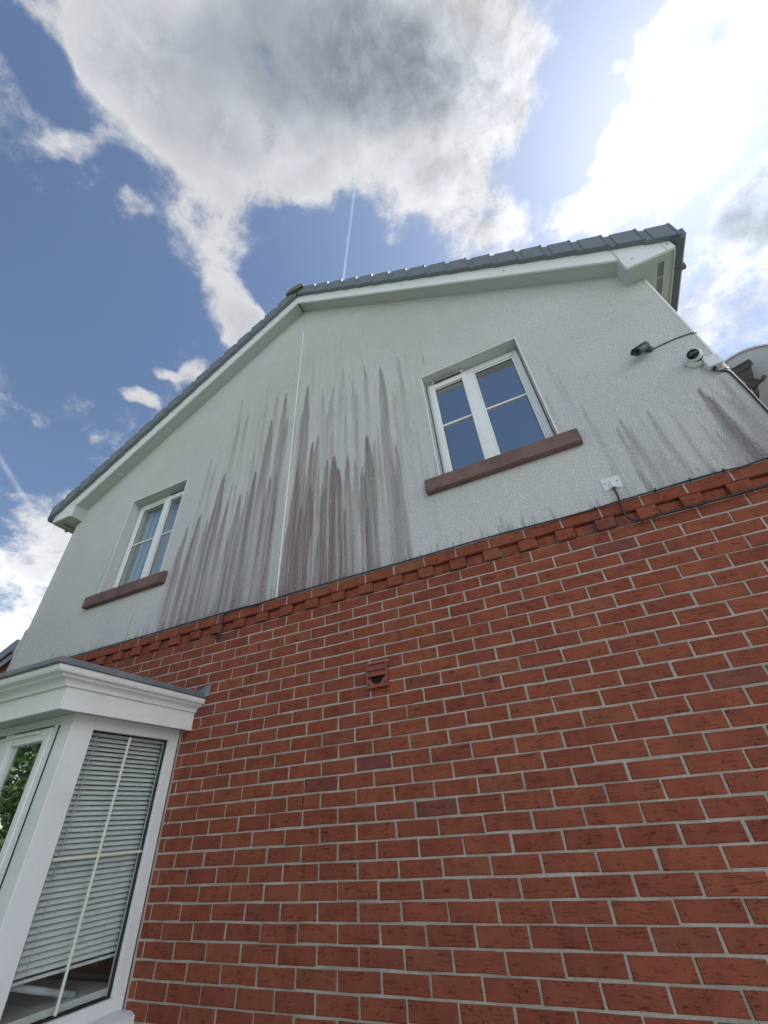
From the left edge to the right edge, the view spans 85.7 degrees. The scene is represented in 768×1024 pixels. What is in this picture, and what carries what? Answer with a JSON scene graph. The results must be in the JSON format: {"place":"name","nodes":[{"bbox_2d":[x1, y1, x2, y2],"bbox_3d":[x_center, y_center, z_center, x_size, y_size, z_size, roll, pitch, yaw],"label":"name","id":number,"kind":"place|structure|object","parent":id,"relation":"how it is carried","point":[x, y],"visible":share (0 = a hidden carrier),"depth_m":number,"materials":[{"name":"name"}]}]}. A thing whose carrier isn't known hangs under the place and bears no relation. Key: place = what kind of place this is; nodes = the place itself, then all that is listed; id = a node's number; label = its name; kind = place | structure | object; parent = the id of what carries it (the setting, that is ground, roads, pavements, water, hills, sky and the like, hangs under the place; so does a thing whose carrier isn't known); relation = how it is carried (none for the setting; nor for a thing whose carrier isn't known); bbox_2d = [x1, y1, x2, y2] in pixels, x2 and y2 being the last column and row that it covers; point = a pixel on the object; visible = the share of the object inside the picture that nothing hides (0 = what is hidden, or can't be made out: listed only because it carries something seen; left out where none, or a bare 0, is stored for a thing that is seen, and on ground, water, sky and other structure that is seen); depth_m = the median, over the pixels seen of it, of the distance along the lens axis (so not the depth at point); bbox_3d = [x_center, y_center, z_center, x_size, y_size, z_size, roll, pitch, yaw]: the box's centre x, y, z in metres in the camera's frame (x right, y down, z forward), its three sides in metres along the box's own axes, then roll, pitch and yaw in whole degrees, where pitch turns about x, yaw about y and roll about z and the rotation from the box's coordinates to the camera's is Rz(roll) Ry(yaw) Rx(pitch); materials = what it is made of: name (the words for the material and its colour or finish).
{"place":"outdoors","nodes":[
{"label":"outdoors","id":0,"kind":"place"},
{"bbox_2d":[0,0,767,651],"label":"sky","id":1,"kind":"structure","parent":0,"point":[170,170],"materials":[{"name":"blue"}]},
{"bbox_3d":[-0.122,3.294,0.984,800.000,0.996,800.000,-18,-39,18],"label":"ground","id":2,"kind":"structure","parent":0,"visible":0},
{"bbox_2d":[0,639,20,672],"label":"outbuilding","id":3,"kind":"structure","parent":2,"relation":"on","point":[7,654],"depth_m":5.50,"materials":[{"name":"brick"}]},
{"bbox_2d":[0,223,767,1023],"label":"house","id":4,"kind":"structure","parent":2,"relation":"on","point":[518,777],"depth_m":2.40,"materials":[{"name":"red brick"}]},
{"bbox_2d":[10,984,74,998],"bbox_3d":[-1.713,2.284,2.037,0.066,0.238,0.420,-22,-40,22],"label":"rolled paper","id":5,"kind":"object","parent":4,"relation":"on","point":[38,990],"visible":0.63,"depth_m":2.02,"materials":[{"name":"paper"}]},
{"bbox_2d":[12,732,162,987],"bbox_3d":[-1.645,1.890,2.397,0.043,1.075,0.565,-18,-39,18],"label":"venetian blind","id":6,"kind":"object","parent":4,"relation":"attached to","point":[42,952],"visible":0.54,"depth_m":2.33,"materials":[{"name":"white plastic"}]},
{"bbox_2d":[0,655,210,1023],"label":"bay window","id":7,"kind":"structure","parent":4,"relation":"in","point":[51,710],"depth_m":2.32,"materials":[{"name":"white plastic"}]},
{"bbox_2d":[81,487,184,609],"bbox_3d":[-2.592,0.333,4.557,1.106,1.365,0.230,-18,-39,18],"label":"window","id":8,"kind":"structure","parent":4,"relation":"in","point":[146,581],"depth_m":4.52,"materials":[{"name":"white plastic"}]},
{"bbox_2d":[124,504,173,583],"bbox_3d":[-2.769,0.392,4.852,0.430,1.320,0.057,-18,-39,18],"label":"curtain","id":9,"kind":"object","parent":4,"relation":"hanging from","point":[141,554],"visible":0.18,"depth_m":4.84,"materials":[{"name":"fabric"}]},
{"bbox_2d":[153,500,180,573],"bbox_3d":[-2.331,0.254,4.711,0.470,1.320,0.045,-18,-39,18],"label":"curtain","id":10,"kind":"object","parent":4,"relation":"hanging from","point":[160,559],"visible":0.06,"depth_m":4.75,"materials":[{"name":"fabric"}]},
{"bbox_2d":[215,603,258,639],"bbox_3d":[-1.147,0.868,3.266,0.409,0.222,0.062,-18,-39,18],"label":"cable","id":11,"kind":"object","parent":4,"relation":"attached to","point":[228,612],"visible":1,"depth_m":3.29,"materials":[{"name":"black rubber"}]},
{"bbox_2d":[69,457,767,656],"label":"brick ledge","id":12,"kind":"object","parent":4,"relation":"attached to","point":[690,479],"visible":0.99,"depth_m":2.69,"materials":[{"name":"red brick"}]},
{"bbox_2d":[424,349,582,495],"bbox_3d":[0.816,-0.803,3.396,1.106,1.380,0.230,-18,-39,18],"label":"window","id":13,"kind":"structure","parent":4,"relation":"in","point":[494,462],"depth_m":3.27,"materials":[{"name":"white plastic"}]},
{"bbox_2d":[600,475,622,491],"bbox_3d":[1.385,-0.181,2.527,0.102,0.090,0.027,-18,-39,18],"label":"cable entry plate","id":14,"kind":"object","parent":4,"relation":"attached to","point":[609,483],"visible":0.99,"depth_m":2.53,"materials":[{"name":"white plastic"}]},
{"bbox_2d":[630,341,653,355],"bbox_3d":[1.809,-1.137,2.894,0.190,0.119,0.078,1,-37,-7],"label":"security camera","id":15,"kind":"object","parent":4,"relation":"attached to","point":[641,348],"visible":1,"depth_m":2.87,"materials":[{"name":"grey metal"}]},
{"bbox_2d":[649,331,696,349],"bbox_3d":[2.117,-1.160,2.915,0.216,0.061,0.449,-56,-60,47],"label":"cable","id":16,"kind":"object","parent":4,"relation":"attached to","point":[675,338],"visible":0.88,"depth_m":2.88,"materials":[{"name":"grey metal"}]},
{"bbox_2d":[612,484,767,521],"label":"cable","id":17,"kind":"object","parent":4,"relation":"attached to","point":[679,509],"visible":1,"depth_m":2.26,"materials":[{"name":"black rubber"}]},
{"bbox_2d":[685,348,704,368],"bbox_3d":[2.023,-1.009,2.688,0.109,0.109,0.104,-18,-39,18],"label":"security camera","id":18,"kind":"object","parent":4,"relation":"attached to","point":[693,356],"visible":0.99,"depth_m":2.68,"materials":[{"name":"white plastic"}]},
{"bbox_2d":[702,353,723,370],"bbox_3d":[2.098,-0.952,2.645,0.084,0.102,0.046,-18,-39,18],"label":"junction box","id":19,"kind":"object","parent":4,"relation":"attached to","point":[712,361],"visible":0.98,"depth_m":2.63,"materials":[{"name":"white plastic"}]},
{"bbox_2d":[714,368,767,411],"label":"cable","id":20,"kind":"object","parent":4,"relation":"attached to","point":[748,390],"visible":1,"depth_m":2.48,"materials":[{"name":"black rubber"}]},
{"bbox_2d":[724,344,767,407],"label":"satellite dish","id":21,"kind":"object","parent":4,"relation":"attached to","point":[749,366],"visible":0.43,"depth_m":2.87,"materials":[{"name":"grey metal"}]}
]}

